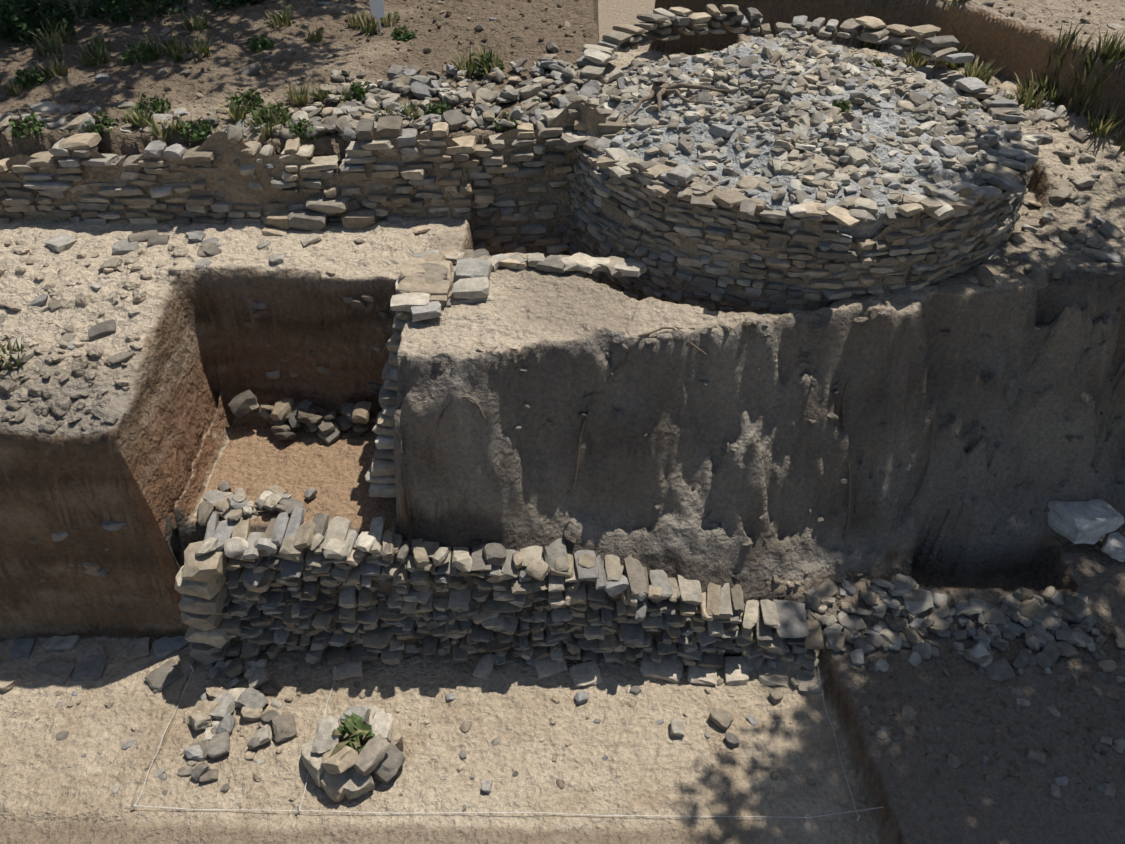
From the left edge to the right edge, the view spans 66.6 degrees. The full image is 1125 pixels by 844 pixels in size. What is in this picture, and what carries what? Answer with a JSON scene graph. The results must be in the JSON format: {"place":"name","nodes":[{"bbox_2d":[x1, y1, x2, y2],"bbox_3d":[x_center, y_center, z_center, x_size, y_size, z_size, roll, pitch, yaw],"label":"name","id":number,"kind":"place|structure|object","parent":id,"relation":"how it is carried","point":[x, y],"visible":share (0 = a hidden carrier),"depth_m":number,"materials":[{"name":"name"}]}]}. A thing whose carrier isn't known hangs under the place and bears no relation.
{"place":"outdoors","nodes":[
{"label":"outdoors","id":0,"kind":"place"},
{"bbox_2d":[0,0,1124,843],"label":"ground","id":1,"kind":"structure","parent":0,"point":[164,452],"depth_m":7.79,"materials":[{"name":"beige soil"}]},
{"bbox_2d":[0,0,264,44],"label":"shrub stems","id":2,"kind":"object","parent":1,"relation":"on","point":[8,8],"visible":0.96,"depth_m":10.54,"materials":[{"name":"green plant"}]},
{"bbox_2d":[29,294,389,611],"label":"embedded stones","id":3,"kind":"object","parent":1,"relation":"on","point":[93,569],"visible":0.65,"depth_m":8.03,"materials":[{"name":"grey stone"}]},
{"bbox_2d":[197,388,378,525],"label":"pit stones","id":4,"kind":"object","parent":1,"relation":"on","point":[285,415],"visible":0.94,"depth_m":8.43,"materials":[{"name":"grey stone"}]},
{"bbox_2d":[0,100,605,255],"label":"wall","id":5,"kind":"structure","parent":1,"relation":"on","point":[236,188],"depth_m":8.49,"materials":[{"name":"grey stone"}]},
{"bbox_2d":[0,54,622,141],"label":"wall rubble","id":6,"kind":"object","parent":1,"relation":"on","point":[484,111],"visible":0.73,"depth_m":8.84,"materials":[{"name":"stone"}]},
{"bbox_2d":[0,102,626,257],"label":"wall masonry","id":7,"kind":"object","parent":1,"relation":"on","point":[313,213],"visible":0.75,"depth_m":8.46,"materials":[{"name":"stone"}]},
{"bbox_2d":[370,0,384,32],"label":"sign","id":8,"kind":"object","parent":1,"relation":"on","point":[377,8],"visible":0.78,"depth_m":10.38,"materials":[{"name":"white paint"}]},
{"bbox_2d":[185,547,789,656],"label":"stone wall","id":9,"kind":"structure","parent":1,"relation":"on","point":[387,589],"depth_m":7.88,"materials":[{"name":"grey stone"}]},
{"bbox_2d":[4,13,975,141],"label":"weeds","id":10,"kind":"object","parent":1,"relation":"on","point":[198,126],"visible":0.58,"depth_m":8.77,"materials":[{"name":"green plant"}]},
{"bbox_2d":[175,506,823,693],"bbox_3d":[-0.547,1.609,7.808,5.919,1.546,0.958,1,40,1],"label":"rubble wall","id":11,"kind":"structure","parent":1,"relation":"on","point":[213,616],"depth_m":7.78,"materials":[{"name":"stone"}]},
{"bbox_2d":[126,665,882,820],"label":"survey strings","id":12,"kind":"object","parent":1,"relation":"on","point":[299,810],"visible":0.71,"depth_m":7.04,"materials":[{"name":"grey fabric"}]},
{"bbox_2d":[365,246,646,497],"bbox_3d":[-0.504,-0.520,7.873,2.539,1.595,1.864,1,40,1],"label":"stone edging","id":13,"kind":"object","parent":1,"relation":"on","point":[427,282],"visible":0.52,"depth_m":7.62,"materials":[{"name":"grey stone"}]},
{"bbox_2d":[0,499,1124,801],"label":"foreground stones","id":14,"kind":"object","parent":1,"relation":"on","point":[350,773],"visible":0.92,"depth_m":7.69,"materials":[{"name":"grey stone"}]},
{"bbox_2d":[329,712,374,757],"bbox_3d":[-1.771,2.635,7.220,0.443,0.228,0.400,-5,40,-5],"label":"plant in stones","id":15,"kind":"object","parent":14,"relation":"in","point":[347,730],"visible":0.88,"depth_m":7.23,"materials":[{"name":"green plant"}]},
{"bbox_2d":[0,0,1124,806],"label":"pebbles","id":16,"kind":"object","parent":1,"relation":"on","point":[16,392],"visible":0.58,"depth_m":7.63,"materials":[{"name":"grey stone"}]},
{"bbox_2d":[0,0,1124,811],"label":"loose stones","id":17,"kind":"object","parent":1,"relation":"on","point":[980,276],"visible":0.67,"depth_m":8.05,"materials":[{"name":"grey stone"}]},
{"bbox_2d":[0,0,1124,369],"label":"grass tufts","id":18,"kind":"object","parent":1,"relation":"on","point":[1040,90],"visible":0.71,"depth_m":9.62,"materials":[{"name":"green plant"}]},
{"bbox_2d":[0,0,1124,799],"bbox_3d":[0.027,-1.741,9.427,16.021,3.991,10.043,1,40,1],"label":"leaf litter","id":19,"kind":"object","parent":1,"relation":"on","point":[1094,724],"visible":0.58,"depth_m":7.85,"materials":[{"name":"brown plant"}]},
{"bbox_2d":[253,73,940,541],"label":"roots","id":20,"kind":"object","parent":1,"relation":"on","point":[659,91],"visible":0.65,"depth_m":8.19,"materials":[{"name":"plant"}]},
{"bbox_2d":[564,64,1026,314],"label":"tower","id":21,"kind":"structure","parent":1,"relation":"on","point":[691,248],"depth_m":7.65,"materials":[{"name":"grey stone"}]},
{"bbox_2d":[567,67,1033,314],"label":"round stone wall","id":22,"kind":"structure","parent":21,"relation":"attached to","point":[1004,217],"depth_m":7.65,"materials":[{"name":"grey stone"}]},
{"bbox_2d":[553,29,1052,226],"bbox_3d":[2.320,-3.087,8.854,4.898,1.441,4.735,1,40,1],"label":"rubble","id":23,"kind":"object","parent":21,"relation":"on","point":[810,165],"visible":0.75,"depth_m":8.03,"materials":[{"name":"stone"}]},
{"bbox_2d":[741,574,1124,686],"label":"rubble","id":24,"kind":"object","parent":1,"relation":"on","point":[1040,626],"depth_m":8.05,"materials":[{"name":"stone"}]},
{"bbox_2d":[598,0,654,51],"bbox_3d":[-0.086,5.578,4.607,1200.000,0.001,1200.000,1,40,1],"label":"path","id":25,"kind":"structure","parent":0,"point":[611,13],"depth_m":26.17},
{"bbox_2d":[575,4,973,76],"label":"stone wall","id":26,"kind":"structure","parent":0,"point":[660,24],"depth_m":10.18,"materials":[{"name":"grey stone"}]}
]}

